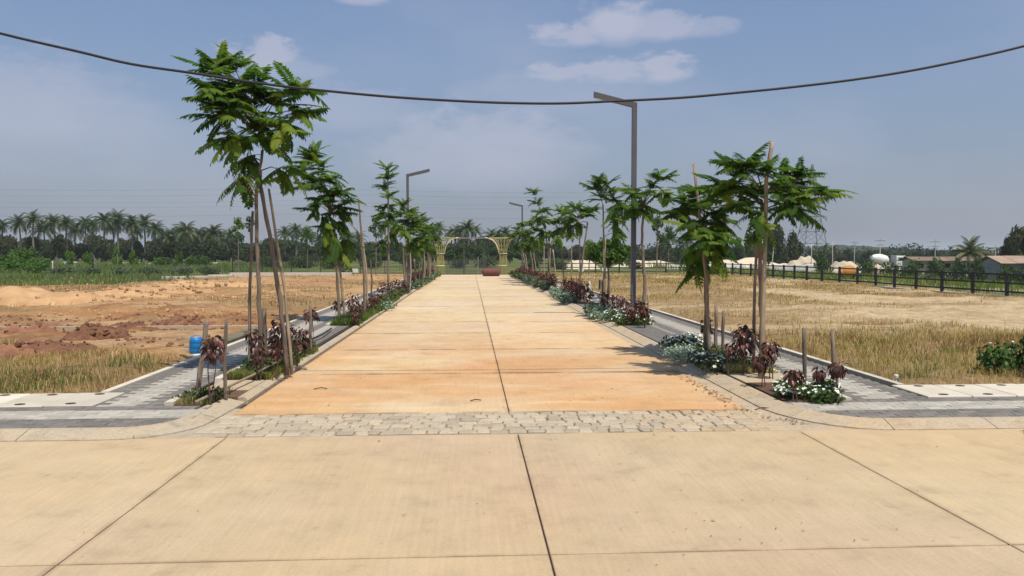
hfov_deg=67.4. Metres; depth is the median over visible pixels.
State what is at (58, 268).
bush
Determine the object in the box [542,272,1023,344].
dry grass
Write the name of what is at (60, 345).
soil heap
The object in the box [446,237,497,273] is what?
entrance gate
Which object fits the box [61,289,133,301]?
soil heap
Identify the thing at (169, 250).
broadleaf tree
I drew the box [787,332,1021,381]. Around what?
green grass
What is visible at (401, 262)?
bush
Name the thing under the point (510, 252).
broadleaf tree
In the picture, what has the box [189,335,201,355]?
plastic drum
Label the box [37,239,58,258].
broadleaf tree
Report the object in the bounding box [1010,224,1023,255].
broadleaf tree
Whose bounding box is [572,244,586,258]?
broadleaf tree
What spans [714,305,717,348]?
wooden stake
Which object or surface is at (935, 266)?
bush
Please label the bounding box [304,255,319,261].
broadleaf tree
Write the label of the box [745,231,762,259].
broadleaf tree
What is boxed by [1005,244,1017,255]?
broadleaf tree
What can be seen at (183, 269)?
bush
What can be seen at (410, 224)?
young tree
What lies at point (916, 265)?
bush
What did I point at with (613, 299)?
copper shrub
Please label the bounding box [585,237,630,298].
bushy tree
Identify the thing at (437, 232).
coconut palm
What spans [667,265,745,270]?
wall
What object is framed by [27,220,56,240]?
coconut palm
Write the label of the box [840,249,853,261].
broadleaf tree
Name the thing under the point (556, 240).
young tree
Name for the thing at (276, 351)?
copper shrub
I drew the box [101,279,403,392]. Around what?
edging
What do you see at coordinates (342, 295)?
bamboo pole
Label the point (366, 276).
bamboo pole
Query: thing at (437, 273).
plant
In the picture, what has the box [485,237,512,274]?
gate tower
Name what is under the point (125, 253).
broadleaf tree
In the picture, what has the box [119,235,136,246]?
broadleaf tree
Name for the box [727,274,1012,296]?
fence footing
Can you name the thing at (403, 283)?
copper shrub
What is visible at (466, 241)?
broadleaf tree
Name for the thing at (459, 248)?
broadleaf tree
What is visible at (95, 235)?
broadleaf tree
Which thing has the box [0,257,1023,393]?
ground
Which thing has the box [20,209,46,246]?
coconut palm
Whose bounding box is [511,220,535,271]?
young tree
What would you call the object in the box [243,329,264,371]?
copper shrub
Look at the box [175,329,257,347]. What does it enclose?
driveway
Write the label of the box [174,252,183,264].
sapling
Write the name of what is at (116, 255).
sapling
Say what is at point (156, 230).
coconut palm
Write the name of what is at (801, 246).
broadleaf tree
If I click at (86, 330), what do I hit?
soil heap
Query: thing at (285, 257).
broadleaf tree
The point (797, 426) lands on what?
gutter
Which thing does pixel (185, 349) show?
plot kerb
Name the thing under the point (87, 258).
sapling
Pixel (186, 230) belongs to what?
coconut palm
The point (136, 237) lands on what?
coconut palm
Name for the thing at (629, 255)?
broadleaf tree
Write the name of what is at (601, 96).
street lamp
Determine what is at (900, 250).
wood
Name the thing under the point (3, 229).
coconut palm
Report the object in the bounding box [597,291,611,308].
copper shrub
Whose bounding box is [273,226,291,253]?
coconut palm
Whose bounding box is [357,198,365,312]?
wooden stake
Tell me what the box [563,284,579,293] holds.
copper shrub
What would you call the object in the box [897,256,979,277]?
shed
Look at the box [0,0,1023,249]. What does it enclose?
sky
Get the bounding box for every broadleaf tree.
[0,236,17,248]
[0,242,6,255]
[5,244,28,258]
[6,234,25,247]
[21,235,41,251]
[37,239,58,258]
[45,232,66,262]
[58,237,71,259]
[60,244,88,261]
[72,236,100,258]
[75,246,98,260]
[87,232,101,259]
[90,238,112,262]
[95,236,112,260]
[106,238,129,257]
[109,243,122,259]
[116,243,139,261]
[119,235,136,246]
[134,241,147,261]
[140,244,164,261]
[152,236,162,249]
[156,240,183,260]
[181,243,194,258]
[190,238,220,260]
[208,248,228,261]
[219,242,240,261]
[223,245,246,253]
[226,232,244,260]
[233,251,247,260]
[240,242,254,250]
[243,241,269,255]
[244,252,266,262]
[259,238,281,247]
[267,242,283,256]
[278,238,300,255]
[281,253,296,261]
[298,246,319,257]
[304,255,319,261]
[319,242,342,256]
[340,252,356,260]
[349,242,369,261]
[364,241,375,255]
[367,252,390,259]
[373,244,390,253]
[389,242,403,254]
[390,252,409,261]
[437,244,456,260]
[452,242,468,258]
[456,235,470,246]
[466,244,472,262]
[469,243,483,262]
[471,240,482,260]
[473,235,487,244]
[482,241,497,259]
[490,247,504,263]
[503,244,518,262]
[513,249,532,259]
[530,244,541,257]
[534,241,552,257]
[551,244,560,258]
[555,247,581,260]
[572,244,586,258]
[627,244,639,261]
[636,247,655,259]
[641,250,670,261]
[658,246,677,262]
[665,247,686,262]
[728,238,743,260]
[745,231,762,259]
[762,224,785,263]
[782,230,800,263]
[795,241,804,259]
[802,249,813,256]
[809,250,821,261]
[825,251,847,262]
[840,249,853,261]
[852,252,867,263]
[857,250,872,266]
[868,250,879,261]
[879,249,889,261]
[886,252,898,261]
[903,251,921,256]
[916,248,930,256]
[926,249,940,256]
[937,249,948,256]
[953,249,966,256]
[999,231,1010,255]
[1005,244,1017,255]
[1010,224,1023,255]
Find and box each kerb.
[0,325,257,330]
[0,398,244,441]
[179,348,189,352]
[194,353,293,402]
[238,287,420,403]
[518,279,1023,429]
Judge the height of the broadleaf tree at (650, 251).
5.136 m
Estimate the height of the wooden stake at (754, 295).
2.198 m
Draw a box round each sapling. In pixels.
[0,254,13,266]
[7,247,29,265]
[28,246,44,263]
[43,258,51,263]
[65,250,77,264]
[82,252,93,264]
[111,246,122,264]
[129,249,138,264]
[153,257,162,265]
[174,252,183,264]
[185,255,197,263]
[231,216,244,272]
[244,216,254,231]
[298,225,315,271]
[338,249,351,271]
[368,215,381,275]
[584,239,592,274]
[650,215,663,274]
[654,233,669,272]
[662,225,676,272]
[673,237,685,268]
[767,251,772,268]
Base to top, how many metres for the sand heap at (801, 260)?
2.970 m
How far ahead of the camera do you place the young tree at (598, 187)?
23.41 m
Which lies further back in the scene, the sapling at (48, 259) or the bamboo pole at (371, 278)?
the sapling at (48, 259)
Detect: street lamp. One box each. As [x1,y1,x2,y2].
[406,169,429,287]
[509,202,522,266]
[594,92,636,310]
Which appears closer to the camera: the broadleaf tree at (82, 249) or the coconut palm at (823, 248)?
the coconut palm at (823, 248)
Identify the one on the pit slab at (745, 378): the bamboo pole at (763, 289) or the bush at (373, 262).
the bamboo pole at (763, 289)
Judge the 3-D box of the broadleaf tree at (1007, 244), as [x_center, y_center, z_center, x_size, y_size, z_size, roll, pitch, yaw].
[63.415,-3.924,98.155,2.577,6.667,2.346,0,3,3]
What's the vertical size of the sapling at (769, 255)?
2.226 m
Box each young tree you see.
[173,40,330,368]
[281,140,367,317]
[371,160,405,291]
[387,197,426,292]
[406,217,431,280]
[414,215,437,278]
[418,222,439,276]
[428,226,445,279]
[505,225,527,275]
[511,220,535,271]
[520,216,548,273]
[524,186,555,275]
[546,204,580,285]
[557,200,601,283]
[579,172,630,299]
[601,168,679,306]
[646,184,752,353]
[685,141,859,350]
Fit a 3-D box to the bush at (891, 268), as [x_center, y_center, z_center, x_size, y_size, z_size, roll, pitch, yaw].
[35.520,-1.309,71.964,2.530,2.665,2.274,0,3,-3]
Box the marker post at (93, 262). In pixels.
[92,255,93,274]
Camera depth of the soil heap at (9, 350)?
11.66 m
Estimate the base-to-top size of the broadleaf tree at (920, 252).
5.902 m
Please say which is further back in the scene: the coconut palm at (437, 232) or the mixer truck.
the mixer truck
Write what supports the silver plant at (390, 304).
on the planting bed
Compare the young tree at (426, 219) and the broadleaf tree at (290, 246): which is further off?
the broadleaf tree at (290, 246)
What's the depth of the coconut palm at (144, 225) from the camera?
155.54 m
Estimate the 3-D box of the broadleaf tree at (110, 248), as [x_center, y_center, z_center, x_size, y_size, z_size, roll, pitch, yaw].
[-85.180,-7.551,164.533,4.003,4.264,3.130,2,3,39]
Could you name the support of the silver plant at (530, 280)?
on the planting bed
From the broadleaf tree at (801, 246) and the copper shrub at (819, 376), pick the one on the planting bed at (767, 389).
the copper shrub at (819, 376)
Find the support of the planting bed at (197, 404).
on the ground at (990, 313)
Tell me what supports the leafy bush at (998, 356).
on the ground at (990, 313)
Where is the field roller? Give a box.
[481,268,500,275]
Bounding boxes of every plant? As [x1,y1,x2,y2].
[171,385,229,401]
[240,336,315,371]
[334,302,383,324]
[376,286,410,301]
[383,301,397,308]
[408,275,434,288]
[428,271,440,277]
[508,270,523,278]
[520,274,550,289]
[547,285,582,302]
[582,301,624,320]
[602,308,654,325]
[657,342,703,362]
[658,332,702,351]
[687,350,739,372]
[694,344,778,372]
[771,376,845,404]
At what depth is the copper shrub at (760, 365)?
9.12 m
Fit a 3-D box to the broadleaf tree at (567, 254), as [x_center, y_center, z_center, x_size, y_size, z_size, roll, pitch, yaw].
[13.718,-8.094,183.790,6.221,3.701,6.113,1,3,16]
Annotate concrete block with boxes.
[161,276,186,278]
[189,276,209,277]
[208,275,231,276]
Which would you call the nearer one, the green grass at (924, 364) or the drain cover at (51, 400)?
the drain cover at (51, 400)
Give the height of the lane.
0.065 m
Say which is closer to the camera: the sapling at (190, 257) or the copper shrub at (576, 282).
the copper shrub at (576, 282)
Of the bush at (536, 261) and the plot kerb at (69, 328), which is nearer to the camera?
the plot kerb at (69, 328)
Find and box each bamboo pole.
[268,189,293,373]
[336,233,345,316]
[362,230,368,312]
[370,259,372,295]
[405,238,406,284]
[409,241,410,289]
[543,247,544,273]
[552,250,556,278]
[571,243,571,277]
[579,218,580,281]
[605,238,605,293]
[692,164,710,352]
[759,142,773,378]
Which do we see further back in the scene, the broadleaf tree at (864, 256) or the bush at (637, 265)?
the broadleaf tree at (864, 256)
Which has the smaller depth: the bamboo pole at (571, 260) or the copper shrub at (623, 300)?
the copper shrub at (623, 300)
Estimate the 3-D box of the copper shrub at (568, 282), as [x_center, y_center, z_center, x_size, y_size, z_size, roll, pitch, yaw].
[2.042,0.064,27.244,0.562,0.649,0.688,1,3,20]
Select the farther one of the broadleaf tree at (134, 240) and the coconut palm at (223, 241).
the broadleaf tree at (134, 240)
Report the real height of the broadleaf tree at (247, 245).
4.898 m
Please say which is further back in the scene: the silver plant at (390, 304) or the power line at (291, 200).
the power line at (291, 200)
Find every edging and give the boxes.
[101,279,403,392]
[164,389,194,405]
[214,363,246,383]
[557,280,904,386]
[807,381,851,400]
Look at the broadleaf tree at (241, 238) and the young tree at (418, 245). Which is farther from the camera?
the broadleaf tree at (241, 238)
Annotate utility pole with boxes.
[850,241,858,263]
[875,238,884,264]
[931,239,939,256]
[990,245,1000,255]
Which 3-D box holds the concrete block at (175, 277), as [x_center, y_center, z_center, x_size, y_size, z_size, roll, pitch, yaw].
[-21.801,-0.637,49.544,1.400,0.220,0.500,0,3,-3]
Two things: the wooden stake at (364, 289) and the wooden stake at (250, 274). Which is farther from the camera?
the wooden stake at (364, 289)
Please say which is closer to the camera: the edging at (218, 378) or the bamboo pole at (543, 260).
the edging at (218, 378)
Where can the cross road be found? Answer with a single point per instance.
(894, 502)
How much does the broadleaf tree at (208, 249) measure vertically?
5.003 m
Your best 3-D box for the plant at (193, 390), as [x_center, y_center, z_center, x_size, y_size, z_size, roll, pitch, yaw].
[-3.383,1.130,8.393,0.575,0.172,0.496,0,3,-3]
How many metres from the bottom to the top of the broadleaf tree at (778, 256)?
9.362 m
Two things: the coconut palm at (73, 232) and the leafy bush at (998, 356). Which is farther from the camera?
the coconut palm at (73, 232)
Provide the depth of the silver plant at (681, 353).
11.64 m
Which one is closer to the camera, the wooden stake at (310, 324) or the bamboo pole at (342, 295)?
the wooden stake at (310, 324)
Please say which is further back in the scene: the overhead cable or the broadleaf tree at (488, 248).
the broadleaf tree at (488, 248)
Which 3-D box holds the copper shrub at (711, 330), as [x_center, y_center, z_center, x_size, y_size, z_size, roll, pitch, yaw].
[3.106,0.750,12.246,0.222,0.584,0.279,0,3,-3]
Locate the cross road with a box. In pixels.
[0,429,1023,575]
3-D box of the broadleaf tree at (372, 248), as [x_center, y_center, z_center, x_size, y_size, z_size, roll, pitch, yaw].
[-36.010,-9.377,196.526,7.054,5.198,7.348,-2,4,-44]
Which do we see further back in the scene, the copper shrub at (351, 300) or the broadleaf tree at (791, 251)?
the broadleaf tree at (791, 251)
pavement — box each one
[0,280,402,428]
[554,281,1023,417]
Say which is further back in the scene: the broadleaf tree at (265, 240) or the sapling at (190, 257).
the broadleaf tree at (265, 240)
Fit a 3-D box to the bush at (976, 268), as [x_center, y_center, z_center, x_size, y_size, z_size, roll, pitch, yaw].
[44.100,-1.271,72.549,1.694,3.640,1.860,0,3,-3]
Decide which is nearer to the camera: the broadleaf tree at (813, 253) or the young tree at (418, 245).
the young tree at (418, 245)
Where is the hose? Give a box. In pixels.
[312,328,331,339]
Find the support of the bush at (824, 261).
on the ground at (990, 313)
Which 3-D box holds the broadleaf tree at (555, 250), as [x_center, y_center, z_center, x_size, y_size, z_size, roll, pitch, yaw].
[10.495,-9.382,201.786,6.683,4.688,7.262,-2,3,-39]
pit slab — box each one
[204,380,264,389]
[727,373,783,383]
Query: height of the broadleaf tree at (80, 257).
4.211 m
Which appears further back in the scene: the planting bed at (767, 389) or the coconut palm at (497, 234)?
the coconut palm at (497, 234)
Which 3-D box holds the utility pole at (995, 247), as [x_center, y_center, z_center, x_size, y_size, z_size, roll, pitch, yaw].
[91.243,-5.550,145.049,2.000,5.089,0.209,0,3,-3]
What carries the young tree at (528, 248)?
on the planting bed
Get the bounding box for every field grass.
[0,260,327,285]
[614,260,1023,296]
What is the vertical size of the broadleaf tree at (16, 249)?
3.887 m
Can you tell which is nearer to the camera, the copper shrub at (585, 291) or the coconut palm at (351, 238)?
the copper shrub at (585, 291)
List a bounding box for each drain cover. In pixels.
[0,392,123,407]
[892,384,1023,397]
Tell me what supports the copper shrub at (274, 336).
on the planting bed
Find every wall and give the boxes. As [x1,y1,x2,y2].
[229,272,351,275]
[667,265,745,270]
[752,265,816,272]
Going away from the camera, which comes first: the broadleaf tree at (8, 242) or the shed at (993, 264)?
the shed at (993, 264)
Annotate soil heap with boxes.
[0,286,105,306]
[0,321,74,333]
[0,341,49,358]
[13,339,106,355]
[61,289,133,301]
[62,321,132,340]
[82,286,174,297]
[104,320,160,329]
[117,283,214,293]
[150,313,215,325]
[159,279,256,286]
[328,274,385,279]
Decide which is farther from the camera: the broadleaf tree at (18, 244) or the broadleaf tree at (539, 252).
the broadleaf tree at (18, 244)
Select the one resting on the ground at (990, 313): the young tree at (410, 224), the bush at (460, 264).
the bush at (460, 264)
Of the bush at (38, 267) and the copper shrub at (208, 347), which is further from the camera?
the bush at (38, 267)
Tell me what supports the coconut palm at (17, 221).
on the ground at (990, 313)
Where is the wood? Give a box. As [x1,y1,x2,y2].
[72,239,1004,260]
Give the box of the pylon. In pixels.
[797,164,831,264]
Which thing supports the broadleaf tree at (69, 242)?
on the ground at (990, 313)
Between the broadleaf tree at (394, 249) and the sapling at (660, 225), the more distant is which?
the broadleaf tree at (394, 249)
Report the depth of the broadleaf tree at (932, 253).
198.17 m
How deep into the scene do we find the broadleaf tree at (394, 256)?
133.39 m
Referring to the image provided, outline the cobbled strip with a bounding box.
[195,410,785,437]
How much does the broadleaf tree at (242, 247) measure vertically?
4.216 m
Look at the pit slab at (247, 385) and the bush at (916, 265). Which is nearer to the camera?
the pit slab at (247, 385)
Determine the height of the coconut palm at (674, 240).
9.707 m
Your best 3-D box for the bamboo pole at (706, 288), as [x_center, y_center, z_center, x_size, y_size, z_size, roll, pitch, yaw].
[2.923,-0.415,11.841,0.320,2.984,0.064,0,3,-3]
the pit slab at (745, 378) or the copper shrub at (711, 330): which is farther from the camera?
the copper shrub at (711, 330)
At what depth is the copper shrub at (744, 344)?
9.96 m
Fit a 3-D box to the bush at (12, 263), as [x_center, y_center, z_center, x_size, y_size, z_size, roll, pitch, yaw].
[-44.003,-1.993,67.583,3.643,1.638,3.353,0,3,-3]
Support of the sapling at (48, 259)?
on the ground at (990, 313)
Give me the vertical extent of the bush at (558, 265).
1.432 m
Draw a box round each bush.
[0,256,33,271]
[20,259,55,272]
[43,264,76,273]
[75,266,103,274]
[109,265,133,274]
[138,266,165,274]
[154,257,178,266]
[166,265,196,274]
[184,255,212,266]
[197,265,220,274]
[261,256,278,267]
[287,254,316,267]
[318,257,342,268]
[358,255,382,267]
[398,254,421,268]
[452,253,468,267]
[472,255,496,267]
[523,253,542,268]
[550,257,567,268]
[625,259,641,268]
[813,250,833,274]
[857,257,876,274]
[877,260,905,278]
[897,258,922,277]
[921,273,936,283]
[925,256,948,282]
[946,257,970,283]
[969,255,990,280]
[973,333,1023,374]
[991,265,1015,284]
[1009,266,1023,287]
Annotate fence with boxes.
[232,255,349,272]
[360,260,433,273]
[524,262,712,272]
[724,263,1023,295]
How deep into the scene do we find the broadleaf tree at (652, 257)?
170.03 m
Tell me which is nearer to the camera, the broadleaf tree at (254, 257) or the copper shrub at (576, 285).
the copper shrub at (576, 285)
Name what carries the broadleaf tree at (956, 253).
on the ground at (990, 313)
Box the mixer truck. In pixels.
[870,254,903,269]
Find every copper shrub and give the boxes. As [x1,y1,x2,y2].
[197,335,224,404]
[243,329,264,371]
[249,345,270,380]
[266,344,287,377]
[267,320,297,365]
[291,327,311,365]
[303,307,320,342]
[330,300,341,317]
[342,293,362,312]
[348,305,363,323]
[361,296,375,309]
[373,292,382,307]
[377,282,386,294]
[384,280,392,292]
[393,278,400,288]
[400,280,407,287]
[549,279,557,286]
[560,276,573,286]
[562,281,573,291]
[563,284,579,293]
[568,284,580,299]
[570,283,583,301]
[571,277,583,288]
[577,281,595,301]
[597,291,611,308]
[608,294,621,308]
[616,295,630,313]
[623,304,636,324]
[632,298,644,317]
[636,303,651,327]
[700,317,714,338]
[723,343,735,374]
[729,324,758,374]
[749,350,774,386]
[759,340,782,378]
[783,369,805,400]
[811,366,826,386]
[827,363,852,400]
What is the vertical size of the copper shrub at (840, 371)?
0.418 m
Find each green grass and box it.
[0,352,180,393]
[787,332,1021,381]
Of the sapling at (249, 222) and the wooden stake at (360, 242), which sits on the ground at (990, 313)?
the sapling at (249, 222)
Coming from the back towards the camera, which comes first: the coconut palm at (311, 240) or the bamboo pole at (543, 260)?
the coconut palm at (311, 240)
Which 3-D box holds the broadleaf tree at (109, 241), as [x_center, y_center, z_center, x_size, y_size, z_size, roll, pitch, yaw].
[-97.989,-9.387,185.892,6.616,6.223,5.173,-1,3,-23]
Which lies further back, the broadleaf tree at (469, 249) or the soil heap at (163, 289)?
the broadleaf tree at (469, 249)
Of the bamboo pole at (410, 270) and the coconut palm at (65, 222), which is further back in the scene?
the coconut palm at (65, 222)
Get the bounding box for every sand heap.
[566,260,599,268]
[612,260,673,266]
[708,257,786,268]
[786,256,815,264]
[823,261,861,272]
[872,263,899,276]
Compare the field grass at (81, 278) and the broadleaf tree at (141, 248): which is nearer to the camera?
the field grass at (81, 278)
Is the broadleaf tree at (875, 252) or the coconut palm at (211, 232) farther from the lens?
the broadleaf tree at (875, 252)
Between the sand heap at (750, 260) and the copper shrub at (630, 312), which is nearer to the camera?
the copper shrub at (630, 312)
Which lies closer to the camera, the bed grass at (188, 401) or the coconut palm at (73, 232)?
the bed grass at (188, 401)
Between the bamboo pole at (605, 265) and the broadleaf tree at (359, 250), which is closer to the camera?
the bamboo pole at (605, 265)
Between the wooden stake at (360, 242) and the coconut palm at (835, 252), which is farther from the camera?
the coconut palm at (835, 252)
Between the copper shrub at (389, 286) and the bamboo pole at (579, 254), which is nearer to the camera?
the copper shrub at (389, 286)
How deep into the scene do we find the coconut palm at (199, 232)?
161.11 m
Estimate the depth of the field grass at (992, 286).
43.09 m
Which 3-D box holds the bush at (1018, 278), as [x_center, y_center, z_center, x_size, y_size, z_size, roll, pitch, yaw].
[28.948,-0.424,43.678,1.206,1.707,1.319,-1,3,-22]
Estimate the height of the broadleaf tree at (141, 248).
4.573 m
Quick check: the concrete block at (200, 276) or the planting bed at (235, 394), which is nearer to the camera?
the planting bed at (235, 394)
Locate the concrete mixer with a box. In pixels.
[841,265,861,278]
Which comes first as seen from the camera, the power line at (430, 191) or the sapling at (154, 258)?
the sapling at (154, 258)
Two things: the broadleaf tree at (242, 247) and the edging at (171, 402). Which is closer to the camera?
the edging at (171, 402)
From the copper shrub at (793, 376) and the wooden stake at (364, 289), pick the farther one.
the wooden stake at (364, 289)
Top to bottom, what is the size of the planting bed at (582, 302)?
0.130 m
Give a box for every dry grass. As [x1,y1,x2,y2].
[0,335,176,393]
[1,273,394,317]
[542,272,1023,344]
[730,321,1023,384]
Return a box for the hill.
[805,245,994,253]
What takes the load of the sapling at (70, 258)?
on the ground at (990, 313)
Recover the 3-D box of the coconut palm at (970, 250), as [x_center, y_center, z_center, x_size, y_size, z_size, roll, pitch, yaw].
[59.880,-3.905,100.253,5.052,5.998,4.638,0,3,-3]
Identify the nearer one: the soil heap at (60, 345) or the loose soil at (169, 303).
the soil heap at (60, 345)
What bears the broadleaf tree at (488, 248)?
on the ground at (990, 313)
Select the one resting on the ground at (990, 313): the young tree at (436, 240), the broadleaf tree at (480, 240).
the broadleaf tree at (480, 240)
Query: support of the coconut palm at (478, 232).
on the ground at (990, 313)
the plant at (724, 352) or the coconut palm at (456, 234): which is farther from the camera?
the coconut palm at (456, 234)
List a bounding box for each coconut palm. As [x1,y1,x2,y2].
[0,218,14,243]
[4,212,31,246]
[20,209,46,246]
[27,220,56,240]
[41,213,62,260]
[55,214,75,261]
[62,221,88,258]
[73,214,96,244]
[81,218,100,260]
[91,212,118,261]
[105,208,128,257]
[105,221,123,244]
[117,215,145,254]
[125,225,145,260]
[130,213,157,261]
[145,220,166,246]
[156,229,168,243]
[157,226,182,244]
[171,221,199,261]
[189,227,208,244]
[199,224,226,261]
[214,229,233,245]
[221,227,236,261]
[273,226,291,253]
[285,223,303,255]
[298,226,315,245]
[313,234,322,246]
[338,232,357,252]
[351,231,367,260]
[426,222,444,262]
[433,220,446,261]
[444,226,459,245]
[449,224,467,242]
[455,219,477,244]
[469,224,482,261]
[481,227,497,243]
[490,227,505,260]
[496,226,513,258]
[507,232,519,260]
[662,232,677,247]
[678,234,695,250]
[817,243,830,254]
[826,244,841,262]
[947,235,993,279]
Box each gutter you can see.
[143,409,241,438]
[509,275,856,432]
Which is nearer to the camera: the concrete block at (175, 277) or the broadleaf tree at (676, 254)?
the concrete block at (175, 277)
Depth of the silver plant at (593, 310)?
19.33 m
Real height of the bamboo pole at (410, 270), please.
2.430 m
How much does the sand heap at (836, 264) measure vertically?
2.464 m
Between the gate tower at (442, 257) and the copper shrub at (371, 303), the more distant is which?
the gate tower at (442, 257)
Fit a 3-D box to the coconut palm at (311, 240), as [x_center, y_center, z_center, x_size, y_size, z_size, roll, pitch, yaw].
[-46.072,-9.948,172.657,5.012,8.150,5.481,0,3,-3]
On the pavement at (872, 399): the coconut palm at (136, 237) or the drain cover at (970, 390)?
the drain cover at (970, 390)
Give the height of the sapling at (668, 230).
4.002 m
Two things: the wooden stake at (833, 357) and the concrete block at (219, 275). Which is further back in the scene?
the concrete block at (219, 275)
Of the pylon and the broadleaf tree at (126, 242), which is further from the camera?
the pylon
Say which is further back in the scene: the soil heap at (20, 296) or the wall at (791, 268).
the wall at (791, 268)
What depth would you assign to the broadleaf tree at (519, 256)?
132.38 m
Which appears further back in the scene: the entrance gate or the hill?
the hill
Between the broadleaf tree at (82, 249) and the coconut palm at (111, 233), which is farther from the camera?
the coconut palm at (111, 233)
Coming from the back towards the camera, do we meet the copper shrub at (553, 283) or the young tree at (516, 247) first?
the young tree at (516, 247)
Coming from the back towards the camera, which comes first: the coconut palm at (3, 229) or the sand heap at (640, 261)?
the coconut palm at (3, 229)
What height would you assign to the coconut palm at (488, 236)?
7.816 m
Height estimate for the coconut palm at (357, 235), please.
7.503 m
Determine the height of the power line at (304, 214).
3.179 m
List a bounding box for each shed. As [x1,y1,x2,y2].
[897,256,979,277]
[977,256,1023,280]
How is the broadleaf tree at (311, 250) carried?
on the ground at (990, 313)
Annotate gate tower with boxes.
[434,237,457,274]
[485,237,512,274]
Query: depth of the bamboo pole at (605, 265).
24.66 m
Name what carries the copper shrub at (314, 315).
on the planting bed
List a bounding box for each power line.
[21,205,480,208]
[27,200,679,205]
[59,214,741,218]
[186,193,735,197]
[197,188,639,192]
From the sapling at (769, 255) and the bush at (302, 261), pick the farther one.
the bush at (302, 261)
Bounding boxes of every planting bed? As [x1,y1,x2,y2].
[173,397,222,405]
[219,390,248,399]
[572,299,595,303]
[746,382,837,401]
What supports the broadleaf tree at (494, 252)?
on the ground at (990, 313)
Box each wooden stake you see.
[195,319,208,394]
[223,320,227,399]
[248,211,253,367]
[259,182,288,374]
[262,308,266,363]
[309,306,312,354]
[348,222,366,310]
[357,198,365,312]
[601,280,602,305]
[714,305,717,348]
[721,311,724,351]
[752,214,757,372]
[802,328,806,384]
[830,331,835,385]
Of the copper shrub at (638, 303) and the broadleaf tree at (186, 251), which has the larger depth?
the broadleaf tree at (186, 251)
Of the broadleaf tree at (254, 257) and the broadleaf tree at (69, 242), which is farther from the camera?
the broadleaf tree at (69, 242)
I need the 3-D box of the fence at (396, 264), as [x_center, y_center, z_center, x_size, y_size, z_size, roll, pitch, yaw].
[-9.195,-1.694,61.578,5.960,1.150,0.060,0,3,-3]
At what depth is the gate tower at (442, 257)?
60.98 m
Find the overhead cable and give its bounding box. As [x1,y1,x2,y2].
[0,32,1023,104]
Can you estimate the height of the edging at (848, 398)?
0.147 m
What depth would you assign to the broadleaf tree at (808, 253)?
237.41 m
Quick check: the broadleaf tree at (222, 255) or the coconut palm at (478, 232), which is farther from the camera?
the coconut palm at (478, 232)
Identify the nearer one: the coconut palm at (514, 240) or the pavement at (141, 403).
the pavement at (141, 403)
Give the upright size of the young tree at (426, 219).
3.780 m
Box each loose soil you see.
[0,312,278,346]
[14,277,331,318]
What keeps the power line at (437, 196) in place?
hanging from the pylon
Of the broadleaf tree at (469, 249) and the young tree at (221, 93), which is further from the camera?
the broadleaf tree at (469, 249)
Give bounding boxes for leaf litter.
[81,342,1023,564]
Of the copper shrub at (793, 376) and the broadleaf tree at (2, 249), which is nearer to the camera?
the copper shrub at (793, 376)
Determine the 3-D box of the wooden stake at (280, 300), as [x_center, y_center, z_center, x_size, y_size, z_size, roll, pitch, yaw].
[-3.134,-0.116,10.111,0.372,2.541,0.076,0,3,-3]
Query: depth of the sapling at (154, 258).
87.68 m
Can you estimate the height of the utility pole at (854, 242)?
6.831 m
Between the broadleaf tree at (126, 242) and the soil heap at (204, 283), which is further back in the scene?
the broadleaf tree at (126, 242)
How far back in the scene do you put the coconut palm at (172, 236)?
160.58 m
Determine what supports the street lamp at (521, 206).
on the pavement at (872, 399)
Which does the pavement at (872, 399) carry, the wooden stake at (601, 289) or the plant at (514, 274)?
the wooden stake at (601, 289)
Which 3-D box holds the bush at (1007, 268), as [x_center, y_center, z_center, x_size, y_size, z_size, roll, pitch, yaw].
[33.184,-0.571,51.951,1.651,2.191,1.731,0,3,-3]
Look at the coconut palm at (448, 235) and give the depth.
168.69 m
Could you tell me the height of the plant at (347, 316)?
0.249 m
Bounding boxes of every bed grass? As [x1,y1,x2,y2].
[174,386,234,404]
[222,344,318,379]
[329,295,399,325]
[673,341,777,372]
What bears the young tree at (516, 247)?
on the planting bed
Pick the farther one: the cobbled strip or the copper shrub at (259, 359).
the copper shrub at (259, 359)
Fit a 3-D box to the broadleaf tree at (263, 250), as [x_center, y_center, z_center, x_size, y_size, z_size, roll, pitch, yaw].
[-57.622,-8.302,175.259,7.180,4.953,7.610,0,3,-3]
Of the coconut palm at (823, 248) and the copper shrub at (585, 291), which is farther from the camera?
the coconut palm at (823, 248)
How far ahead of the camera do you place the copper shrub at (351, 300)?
17.81 m
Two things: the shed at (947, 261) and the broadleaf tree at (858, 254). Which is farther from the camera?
the broadleaf tree at (858, 254)
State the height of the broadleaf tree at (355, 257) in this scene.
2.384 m
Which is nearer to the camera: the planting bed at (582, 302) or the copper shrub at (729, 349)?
the copper shrub at (729, 349)
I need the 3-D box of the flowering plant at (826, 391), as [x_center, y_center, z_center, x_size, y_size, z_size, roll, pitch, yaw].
[3.310,1.095,8.590,0.776,0.223,1.024,1,3,18]
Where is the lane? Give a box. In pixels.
[232,275,747,415]
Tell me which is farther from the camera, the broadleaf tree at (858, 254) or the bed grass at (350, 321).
the broadleaf tree at (858, 254)

